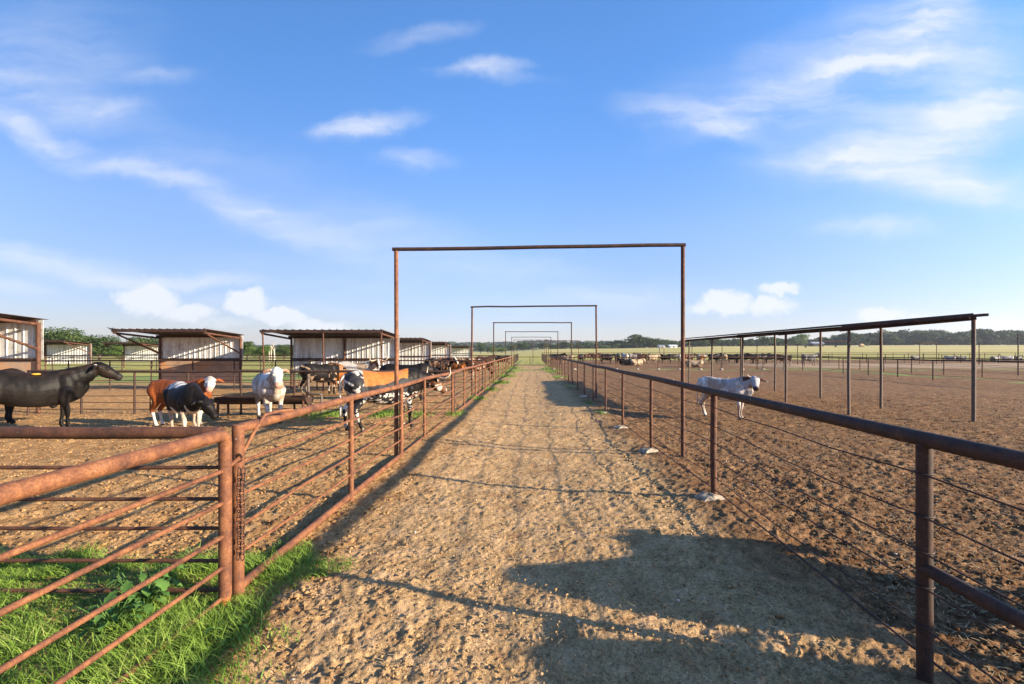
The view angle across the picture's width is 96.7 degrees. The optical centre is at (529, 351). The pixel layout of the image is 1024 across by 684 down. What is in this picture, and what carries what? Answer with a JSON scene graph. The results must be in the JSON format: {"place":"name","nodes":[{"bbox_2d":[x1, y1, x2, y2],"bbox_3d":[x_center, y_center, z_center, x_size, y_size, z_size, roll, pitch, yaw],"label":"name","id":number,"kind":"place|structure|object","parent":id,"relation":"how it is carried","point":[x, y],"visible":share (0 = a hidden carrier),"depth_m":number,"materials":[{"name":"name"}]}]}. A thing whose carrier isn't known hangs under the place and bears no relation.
{"place":"outdoors","nodes":[
{"label":"outdoors","id":0,"kind":"place"},
{"bbox_2d":[0,534,358,683],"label":"grass","id":1,"kind":"structure","parent":0,"point":[163,624],"depth_m":2.74,"materials":[{"name":"green plant"}]},
{"bbox_2d":[0,360,1023,683],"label":"ground","id":2,"kind":"structure","parent":0,"point":[906,380],"depth_m":6.41,"materials":[{"name":"brown soil"}]},
{"bbox_2d":[0,313,48,413],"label":"cattle shed","id":3,"kind":"structure","parent":2,"relation":"on","point":[21,343],"depth_m":12.74,"materials":[{"name":"metal"}]},
{"bbox_2d":[0,368,57,423],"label":"cow","id":4,"kind":"object","parent":2,"relation":"on","point":[8,415],"visible":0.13,"depth_m":10.76},
{"bbox_2d":[0,362,122,426],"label":"cow","id":5,"kind":"object","parent":2,"relation":"on","point":[63,388],"visible":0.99,"depth_m":9.66},
{"bbox_2d":[44,340,91,368],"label":"cattle shed","id":6,"kind":"structure","parent":2,"relation":"on","point":[59,348],"depth_m":38.76,"materials":[{"name":"metal"}]},
{"bbox_2d":[68,590,145,641],"bbox_3d":[-2.533,1.608,2.748,0.411,0.229,0.332,0,0,33],"label":"broadleaf weed","id":7,"kind":"object","parent":2,"relation":"on","point":[97,618],"visible":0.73,"depth_m":2.72,"materials":[{"name":"green plant"}]},
{"bbox_2d":[0,426,223,592],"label":"pipe fence","id":8,"kind":"object","parent":2,"relation":"on","point":[6,432],"visible":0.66,"depth_m":3.11,"materials":[{"name":"brown metal"}]},
{"bbox_2d":[0,430,231,683],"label":"pipe gate","id":9,"kind":"structure","parent":2,"relation":"on","point":[21,489],"depth_m":2.31,"materials":[{"name":"orange metal"}]},
{"bbox_2d":[232,453,243,466],"bbox_3d":[-2.024,0.762,3.092,0.052,0.128,0.142,0,0,41],"label":"latch bolt","id":10,"kind":"object","parent":9,"relation":"attached to","point":[237,459],"visible":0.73,"depth_m":3.12,"materials":[{"name":"orange metal"}]},
{"bbox_2d":[236,467,245,560],"bbox_3d":[-1.971,1.108,3.102,0.061,0.639,0.036,0,0,0],"label":"chain","id":11,"kind":"object","parent":9,"relation":"hanging from","point":[240,510],"visible":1,"depth_m":3.10,"materials":[{"name":"metal"}]},
{"bbox_2d":[85,552,193,616],"bbox_3d":[-2.561,1.565,2.994,0.494,0.315,0.589,0,0,-23],"label":"broadleaf weed","id":12,"kind":"object","parent":2,"relation":"on","point":[149,592],"visible":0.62,"depth_m":2.92,"materials":[{"name":"green plant"}]},
{"bbox_2d":[111,328,243,388],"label":"cattle shed","id":13,"kind":"structure","parent":2,"relation":"on","point":[192,344],"depth_m":20.62,"materials":[{"name":"metal"}]},
{"bbox_2d":[147,376,224,426],"bbox_3d":[-7.825,1.129,10.327,1.773,1.150,0.589,0,0,8],"label":"cow","id":14,"kind":"object","parent":2,"relation":"on","point":[156,389],"visible":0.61,"depth_m":10.18},
{"bbox_2d":[163,381,218,426],"bbox_3d":[-6.889,1.155,9.197,1.838,1.096,0.607,0,0,40],"label":"cow","id":15,"kind":"object","parent":2,"relation":"on","point":[183,399],"visible":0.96,"depth_m":8.86},
{"bbox_2d":[27,370,454,415],"bbox_3d":[-7.840,1.210,12.350,11.614,1.419,0.068,0,0,0],"label":"pipe fence","id":16,"kind":"object","parent":2,"relation":"on","point":[134,387],"visible":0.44,"depth_m":12.33,"materials":[{"name":"metal"}]},
{"bbox_2d":[41,360,482,389],"bbox_3d":[-14.050,1.143,20.200,23.952,1.555,0.060,0,0,0],"label":"pipe fence","id":17,"kind":"object","parent":2,"relation":"on","point":[233,376],"visible":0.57,"depth_m":20.19,"materials":[{"name":"metal"}]},
{"bbox_2d":[214,396,313,417],"bbox_3d":[-6.989,1.506,12.000,2.374,0.631,0.492,0,0,0],"label":"feed trough","id":18,"kind":"object","parent":2,"relation":"on","point":[228,400],"visible":0.62,"depth_m":11.80,"materials":[{"name":"metal"}]},
{"bbox_2d":[252,367,289,422],"bbox_3d":[-6.231,1.023,10.943,0.597,1.361,2.046,0,0,-40],"label":"cow","id":19,"kind":"object","parent":2,"relation":"on","point":[268,388],"visible":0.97,"depth_m":10.56},
{"bbox_2d":[41,357,502,372],"bbox_3d":[-24.050,1.192,36.000,43.970,1.457,0.080,0,0,0],"label":"pipe fence","id":20,"kind":"object","parent":2,"relation":"on","point":[260,365],"visible":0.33,"depth_m":35.98,"materials":[{"name":"metal"}]},
{"bbox_2d":[92,355,511,366],"bbox_3d":[-26.050,1.166,52.000,47.980,1.508,0.090,0,0,0],"label":"pipe fence","id":21,"kind":"object","parent":2,"relation":"on","point":[289,355],"visible":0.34,"depth_m":51.96,"materials":[{"name":"metal"}]},
{"bbox_2d":[306,374,322,415],"bbox_3d":[-5.720,1.210,12.100,0.447,1.220,0.100,0,0,0],"label":"water pipe","id":22,"kind":"object","parent":2,"relation":"on","point":[308,393],"visible":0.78,"depth_m":12.07,"materials":[{"name":"metal"}]},
{"bbox_2d":[298,362,346,394],"bbox_3d":[-8.062,1.064,17.798,0.643,1.277,2.138,0,0,30],"label":"cow","id":23,"kind":"object","parent":2,"relation":"on","point":[324,376],"visible":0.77,"depth_m":17.40},
{"bbox_2d":[260,329,393,392],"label":"cattle shed","id":24,"kind":"structure","parent":2,"relation":"on","point":[337,344],"depth_m":20.85,"materials":[{"name":"metal"}]},
{"bbox_2d":[331,363,345,392],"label":"cow","id":25,"kind":"object","parent":2,"relation":"on","point":[340,374],"visible":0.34,"depth_m":18.47},
{"bbox_2d":[337,357,387,390],"bbox_3d":[-7.277,0.921,19.576,2.274,1.564,0.729,0,0,0],"label":"cow","id":26,"kind":"object","parent":2,"relation":"on","point":[370,364],"visible":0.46,"depth_m":19.45},
{"bbox_2d":[232,356,512,597],"bbox_3d":[-2.017,1.189,28.834,0.198,1.463,51.385,0,0,0],"label":"pipe fence","id":27,"kind":"object","parent":2,"relation":"on","point":[241,580],"visible":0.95,"depth_m":4.38,"materials":[{"name":"orange metal"}]},
{"bbox_2d":[339,367,450,431],"bbox_3d":[-2.952,1.033,10.115,2.403,1.342,1.052,0,0,-36],"label":"cow","id":28,"kind":"object","parent":2,"relation":"on","point":[357,381],"visible":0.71,"depth_m":9.76},
{"bbox_2d":[379,363,440,400],"bbox_3d":[-4.120,1.051,15.870,2.218,1.306,0.701,0,0,-8],"label":"cow","id":29,"kind":"object","parent":2,"relation":"on","point":[421,366],"visible":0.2,"depth_m":15.70},
{"bbox_2d":[399,337,430,364],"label":"cattle shed","id":30,"kind":"structure","parent":2,"relation":"on","point":[415,348],"depth_m":32.46,"materials":[{"name":"metal"}]},
{"bbox_2d":[431,341,450,358],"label":"cattle shed","id":31,"kind":"structure","parent":2,"relation":"on","point":[441,349],"depth_m":44.56,"materials":[{"name":"metal"}]},
{"bbox_2d":[424,357,458,378],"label":"cow","id":32,"kind":"object","parent":2,"relation":"on","point":[446,365],"visible":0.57,"depth_m":28.32},
{"bbox_2d":[439,358,467,377],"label":"cow","id":33,"kind":"object","parent":2,"relation":"on","point":[454,366],"visible":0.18,"depth_m":29.27},
{"bbox_2d":[295,366,611,422],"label":"grass","id":34,"kind":"structure","parent":2,"relation":"on","point":[331,413],"depth_m":12.42,"materials":[{"name":"green plant"}]},
{"bbox_2d":[458,356,494,378],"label":"cow","id":35,"kind":"object","parent":2,"relation":"on","point":[468,363],"visible":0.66,"depth_m":27.21},
{"bbox_2d":[476,354,496,358],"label":"cow","id":36,"kind":"object","parent":2,"relation":"on","point":[486,356],"visible":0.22,"depth_m":46.00},
{"bbox_2d":[495,355,509,366],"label":"cow","id":37,"kind":"object","parent":2,"relation":"on","point":[501,358],"visible":0.4,"depth_m":49.82},
{"bbox_2d":[0,394,1023,683],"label":"dirt clods","id":38,"kind":"object","parent":2,"relation":"on","point":[734,586],"visible":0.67,"depth_m":4.33,"materials":[{"name":"brown soil"}]},
{"bbox_2d":[505,331,557,369],"bbox_3d":[0.145,0.063,40.430,4.750,3.714,0.066,0,0,0],"label":"overhead frame","id":39,"kind":"object","parent":2,"relation":"on","point":[520,331],"visible":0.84,"depth_m":40.40,"materials":[{"name":"metal"}]},
{"bbox_2d":[493,322,571,379],"bbox_3d":[0.145,0.080,27.230,4.751,3.680,0.066,0,0,0],"label":"overhead frame","id":40,"kind":"object","parent":2,"relation":"on","point":[536,322],"visible":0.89,"depth_m":27.20,"materials":[{"name":"metal"}]},
{"bbox_2d":[470,305,596,397],"bbox_3d":[0.147,0.086,17.080,4.757,3.667,0.066,0,0,0],"label":"overhead frame","id":41,"kind":"object","parent":2,"relation":"on","point":[595,306],"visible":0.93,"depth_m":17.05,"materials":[{"name":"brown metal"}]},
{"bbox_2d":[392,243,685,456],"bbox_3d":[0.145,0.082,7.380,4.750,3.677,0.066,0,0,0],"label":"overhead frame","id":42,"kind":"object","parent":2,"relation":"on","point":[396,338],"visible":0.91,"depth_m":7.35,"materials":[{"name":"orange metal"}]},
{"bbox_2d":[550,353,566,363],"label":"cow","id":43,"kind":"object","parent":2,"relation":"on","point":[559,355],"visible":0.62,"depth_m":61.21},
{"bbox_2d":[546,340,578,363],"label":"pipe arch","id":44,"kind":"structure","parent":2,"relation":"on","point":[562,340],"depth_m":61.97,"materials":[{"name":"brown metal"}]},
{"bbox_2d":[114,401,1023,683],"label":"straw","id":45,"kind":"object","parent":2,"relation":"on","point":[792,535],"visible":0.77,"depth_m":3.97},
{"bbox_2d":[600,354,616,363],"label":"cow","id":46,"kind":"object","parent":2,"relation":"on","point":[611,355],"visible":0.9,"depth_m":62.43},
{"bbox_2d":[617,358,631,364],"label":"cow","id":47,"kind":"object","parent":2,"relation":"on","point":[624,361],"visible":0.94,"depth_m":55.65},
{"bbox_2d":[620,353,628,358],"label":"cow","id":48,"kind":"object","parent":2,"relation":"on","point":[624,355],"visible":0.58,"depth_m":63.24},
{"bbox_2d":[628,353,641,358],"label":"cow","id":49,"kind":"object","parent":2,"relation":"on","point":[632,355],"visible":0.66,"depth_m":67.81},
{"bbox_2d":[630,358,645,364],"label":"cow","id":50,"kind":"object","parent":2,"relation":"on","point":[634,361],"visible":0.92,"depth_m":55.72},
{"bbox_2d":[258,376,1019,682],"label":"pebbles","id":51,"kind":"object","parent":2,"relation":"on","point":[578,621],"visible":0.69,"depth_m":5.13,"materials":[{"name":"stone"}]},
{"bbox_2d":[633,353,647,362],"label":"cow","id":52,"kind":"object","parent":2,"relation":"on","point":[641,355],"visible":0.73,"depth_m":67.83},
{"bbox_2d":[647,354,660,362],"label":"cow","id":53,"kind":"object","parent":2,"relation":"on","point":[656,355],"visible":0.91,"depth_m":63.75},
{"bbox_2d":[659,354,671,363],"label":"cow","id":54,"kind":"object","parent":2,"relation":"on","point":[661,355],"visible":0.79,"depth_m":65.04},
{"bbox_2d":[551,357,784,369],"bbox_3d":[13.100,1.208,42.950,22.200,1.425,0.340,0,0,0],"label":"pipe fence","id":55,"kind":"object","parent":2,"relation":"on","point":[616,360],"visible":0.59,"depth_m":42.97,"materials":[{"name":"brown metal"}]},
{"bbox_2d":[685,353,696,359],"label":"cow","id":56,"kind":"object","parent":2,"relation":"on","point":[693,355],"visible":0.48,"depth_m":67.92},
{"bbox_2d":[685,359,702,366],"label":"cow","id":57,"kind":"object","parent":2,"relation":"on","point":[696,363],"visible":0.83,"depth_m":48.67},
{"bbox_2d":[708,353,721,362],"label":"cow","id":58,"kind":"object","parent":2,"relation":"on","point":[715,355],"visible":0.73,"depth_m":65.12},
{"bbox_2d":[722,353,727,363],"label":"cow","id":59,"kind":"object","parent":2,"relation":"on","point":[724,355],"visible":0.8,"depth_m":64.59},
{"bbox_2d":[697,373,766,419],"bbox_3d":[5.064,1.117,11.625,0.512,1.174,1.726,0,0,-42],"label":"cow","id":60,"kind":"object","parent":2,"relation":"on","point":[746,385],"visible":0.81,"depth_m":11.47},
{"bbox_2d":[725,353,739,362],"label":"cow","id":61,"kind":"object","parent":2,"relation":"on","point":[729,355],"visible":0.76,"depth_m":65.06},
{"bbox_2d":[745,353,758,363],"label":"cow","id":62,"kind":"object","parent":2,"relation":"on","point":[750,355],"visible":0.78,"depth_m":62.60},
{"bbox_2d":[756,353,770,362],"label":"cow","id":63,"kind":"object","parent":2,"relation":"on","point":[763,356],"visible":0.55,"depth_m":65.10},
{"bbox_2d":[547,354,998,362],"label":"pipe fence","id":64,"kind":"object","parent":2,"relation":"on","point":[810,354],"visible":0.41,"depth_m":67.98,"materials":[{"name":"metal"}]},
{"bbox_2d":[776,354,792,364],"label":"cow","id":65,"kind":"object","parent":2,"relation":"on","point":[783,359],"visible":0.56,"depth_m":60.07},
{"bbox_2d":[547,355,1023,683],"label":"cable fence","id":66,"kind":"object","parent":2,"relation":"on","point":[927,572],"visible":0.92,"depth_m":2.38,"materials":[{"name":"metal"}]},
{"bbox_2d":[557,353,1015,359],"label":"pipe fence","id":67,"kind":"object","parent":2,"relation":"on","point":[862,356],"visible":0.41,"depth_m":89.96,"materials":[{"name":"brown metal"}]},
{"bbox_2d":[801,353,818,365],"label":"cow","id":68,"kind":"object","parent":2,"relation":"on","point":[810,359],"visible":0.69,"depth_m":53.79},
{"bbox_2d":[685,313,988,421],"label":"shade roof","id":69,"kind":"structure","parent":2,"relation":"on","point":[880,325],"depth_m":12.30,"materials":[{"name":"metal"}]},
{"bbox_2d":[754,355,1023,376],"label":"pipe fence","id":70,"kind":"object","parent":2,"relation":"on","point":[943,369],"visible":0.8,"depth_m":36.60,"materials":[{"name":"brown metal"}]},
{"bbox_2d":[787,356,1023,379],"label":"pipe fence","id":71,"kind":"object","parent":2,"relation":"on","point":[933,375],"visible":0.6,"depth_m":28.39,"materials":[{"name":"metal"}]},
{"bbox_2d":[919,343,936,363],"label":"pipe arch","id":72,"kind":"structure","parent":2,"relation":"on","point":[936,352],"depth_m":61.98,"materials":[{"name":"brown metal"}]},
{"bbox_2d":[1001,355,1013,358],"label":"cow","id":73,"kind":"object","parent":2,"relation":"on","point":[1007,357],"visible":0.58,"depth_m":89.24},
{"bbox_2d":[1016,333,1019,374],"bbox_3d":[35.393,0.289,33.000,0.240,3.262,0.080,0,0,0],"label":"pipe pole","id":74,"kind":"object","parent":2,"relation":"on","point":[1017,334],"visible":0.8,"depth_m":32.99,"materials":[{"name":"metal"}]},
{"bbox_2d":[0,0,1023,344],"label":"sky","id":75,"kind":"structure","parent":0,"point":[246,167],"materials":[{"name":"blue"}]},
{"bbox_2d":[130,365,928,683],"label":"dirt path","id":76,"kind":"structure","parent":0,"point":[522,391],"depth_m":3.40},
{"bbox_2d":[204,610,249,645],"bbox_3d":[-1.773,1.648,2.707,0.210,0.150,0.292,0,0,-16],"label":"broadleaf weed","id":77,"kind":"object","parent":76,"relation":"on","point":[223,623],"visible":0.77,"depth_m":2.69,"materials":[{"name":"green plant"}]},
{"bbox_2d":[41,345,1023,375],"bbox_3d":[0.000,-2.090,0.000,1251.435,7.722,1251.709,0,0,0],"label":"pasture","id":78,"kind":"structure","parent":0,"point":[530,357],"depth_m":202.03,"materials":[{"name":"green plant"}]},
{"bbox_2d":[44,327,92,353],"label":"tree","id":79,"kind":"object","parent":78,"relation":"on","point":[58,334],"visible":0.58,"depth_m":82.99,"materials":[{"name":"green plant"}]},
{"bbox_2d":[80,334,127,359],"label":"tree","id":80,"kind":"object","parent":78,"relation":"on","point":[97,344],"visible":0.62,"depth_m":87.22,"materials":[{"name":"green plant"}]},
{"bbox_2d":[103,345,122,359],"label":"tree","id":81,"kind":"object","parent":78,"relation":"on","point":[114,351],"visible":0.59,"depth_m":82.86,"materials":[{"name":"green plant"}]},
{"bbox_2d":[102,342,158,367],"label":"cattle shed","id":82,"kind":"structure","parent":78,"relation":"on","point":[132,351],"depth_m":47.35,"materials":[{"name":"metal"}]},
{"bbox_2d":[126,336,158,343],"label":"tree","id":83,"kind":"object","parent":78,"relation":"on","point":[145,340],"visible":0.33,"depth_m":89.27,"materials":[{"name":"green plant"}]},
{"bbox_2d":[243,341,256,359],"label":"tree","id":84,"kind":"object","parent":78,"relation":"on","point":[247,344],"visible":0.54,"depth_m":94.55,"materials":[{"name":"green plant"}]},
{"bbox_2d":[243,344,273,359],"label":"tree","id":85,"kind":"object","parent":78,"relation":"on","point":[259,351],"visible":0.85,"depth_m":91.34,"materials":[{"name":"green plant"}]},
{"bbox_2d":[273,344,289,359],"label":"tree","id":86,"kind":"object","parent":78,"relation":"on","point":[281,349],"visible":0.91,"depth_m":94.16,"materials":[{"name":"green plant"}]},
{"bbox_2d":[451,346,470,356],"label":"cattle shed","id":87,"kind":"structure","parent":78,"relation":"on","point":[460,350],"depth_m":73.06,"materials":[{"name":"metal"}]},
{"bbox_2d":[477,342,487,353],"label":"tree","id":88,"kind":"object","parent":78,"relation":"on","point":[481,348],"visible":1,"depth_m":329.25,"materials":[{"name":"green plant"}]},
{"bbox_2d":[485,347,500,352],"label":"tree","id":89,"kind":"object","parent":78,"relation":"on","point":[490,349],"visible":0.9,"depth_m":328.92,"materials":[{"name":"green plant"}]},
{"bbox_2d":[506,344,517,349],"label":"tree","id":90,"kind":"object","parent":78,"relation":"on","point":[514,346],"visible":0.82,"depth_m":358.19,"materials":[{"name":"green plant"}]},
{"bbox_2d":[514,354,518,363],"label":"pipe fence","id":91,"kind":"object","parent":78,"relation":"on","point":[516,357],"visible":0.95,"depth_m":73.48,"materials":[{"name":"metal"}]},
{"bbox_2d":[515,342,531,350],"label":"tree","id":92,"kind":"object","parent":78,"relation":"on","point":[523,345],"visible":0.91,"depth_m":368.49,"materials":[{"name":"green plant"}]},
{"bbox_2d":[536,343,547,348],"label":"tree","id":93,"kind":"object","parent":78,"relation":"on","point":[541,345],"visible":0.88,"depth_m":368.80,"materials":[{"name":"green plant"}]},
{"bbox_2d":[542,354,546,363],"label":"pipe fence","id":94,"kind":"object","parent":78,"relation":"on","point":[544,358],"visible":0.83,"depth_m":67.64,"materials":[{"name":"metal"}]},
{"bbox_2d":[561,341,574,348],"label":"tree","id":95,"kind":"object","parent":78,"relation":"on","point":[566,344],"visible":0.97,"depth_m":399.36,"materials":[{"name":"green plant"}]},
{"bbox_2d":[611,340,628,348],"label":"tree","id":96,"kind":"object","parent":78,"relation":"on","point":[619,343],"visible":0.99,"depth_m":357.92,"materials":[{"name":"green plant"}]},
{"bbox_2d":[621,334,651,347],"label":"tree","id":97,"kind":"object","parent":78,"relation":"on","point":[639,339],"visible":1,"depth_m":356.79,"materials":[{"name":"green plant"}]},
{"bbox_2d":[643,337,663,347],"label":"tree","id":98,"kind":"object","parent":78,"relation":"on","point":[653,342],"visible":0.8,"depth_m":359.00,"materials":[{"name":"green plant"}]},
{"bbox_2d":[690,340,701,345],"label":"tree","id":99,"kind":"object","parent":78,"relation":"on","point":[694,343],"visible":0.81,"depth_m":349.12,"materials":[{"name":"green plant"}]},
{"bbox_2d":[698,337,709,346],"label":"tree","id":100,"kind":"object","parent":78,"relation":"on","point":[702,342],"visible":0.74,"depth_m":348.74,"materials":[{"name":"green plant"}]},
{"bbox_2d":[709,339,724,344],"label":"tree","id":101,"kind":"object","parent":78,"relation":"on","point":[715,341],"visible":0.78,"depth_m":349.57,"materials":[{"name":"green plant"}]},
{"bbox_2d":[730,338,739,345],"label":"tree","id":102,"kind":"object","parent":78,"relation":"on","point":[735,340],"visible":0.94,"depth_m":379.33,"materials":[{"name":"green plant"}]},
{"bbox_2d":[745,338,754,343],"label":"tree","id":103,"kind":"object","parent":78,"relation":"on","point":[749,341],"visible":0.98,"depth_m":369.38,"materials":[{"name":"green plant"}]},
{"bbox_2d":[756,336,778,345],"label":"tree","id":104,"kind":"object","parent":78,"relation":"on","point":[766,341],"visible":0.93,"depth_m":337.78,"materials":[{"name":"green plant"}]},
{"bbox_2d":[776,339,790,345],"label":"tree","id":105,"kind":"object","parent":78,"relation":"on","point":[781,341],"visible":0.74,"depth_m":367.04,"materials":[{"name":"green plant"}]},
{"bbox_2d":[787,337,800,345],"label":"tree","id":106,"kind":"object","parent":78,"relation":"on","point":[795,340],"visible":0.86,"depth_m":387.87,"materials":[{"name":"green plant"}]},
{"bbox_2d":[792,334,810,345],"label":"tree","id":107,"kind":"object","parent":78,"relation":"on","point":[803,337],"visible":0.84,"depth_m":398.37,"materials":[{"name":"green plant"}]},
{"bbox_2d":[807,342,824,345],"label":"barn","id":108,"kind":"structure","parent":78,"relation":"on","point":[813,343],"depth_m":327.42,"materials":[{"name":"white metal"}]},
{"bbox_2d":[814,337,836,345],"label":"tree","id":109,"kind":"object","parent":78,"relation":"on","point":[826,339],"visible":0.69,"depth_m":417.73,"materials":[{"name":"green plant"}]},
{"bbox_2d":[829,328,1023,345],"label":"woodland","id":110,"kind":"object","parent":78,"relation":"on","point":[944,337],"visible":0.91,"depth_m":401.90,"materials":[{"name":"green plant"}]},
{"bbox_2d":[470,343,690,351],"bbox_3d":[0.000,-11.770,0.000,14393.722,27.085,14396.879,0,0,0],"label":"hills","id":111,"kind":"structure","parent":0,"point":[522,349],"depth_m":696.33,"materials":[{"name":"green plant"}]},
{"bbox_2d":[44,338,842,356],"bbox_3d":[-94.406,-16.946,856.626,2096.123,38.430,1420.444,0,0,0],"label":"trees","id":112,"kind":"object","parent":111,"relation":"on","point":[530,344],"visible":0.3,"depth_m":475.88,"materials":[{"name":"green plant"}]}
]}

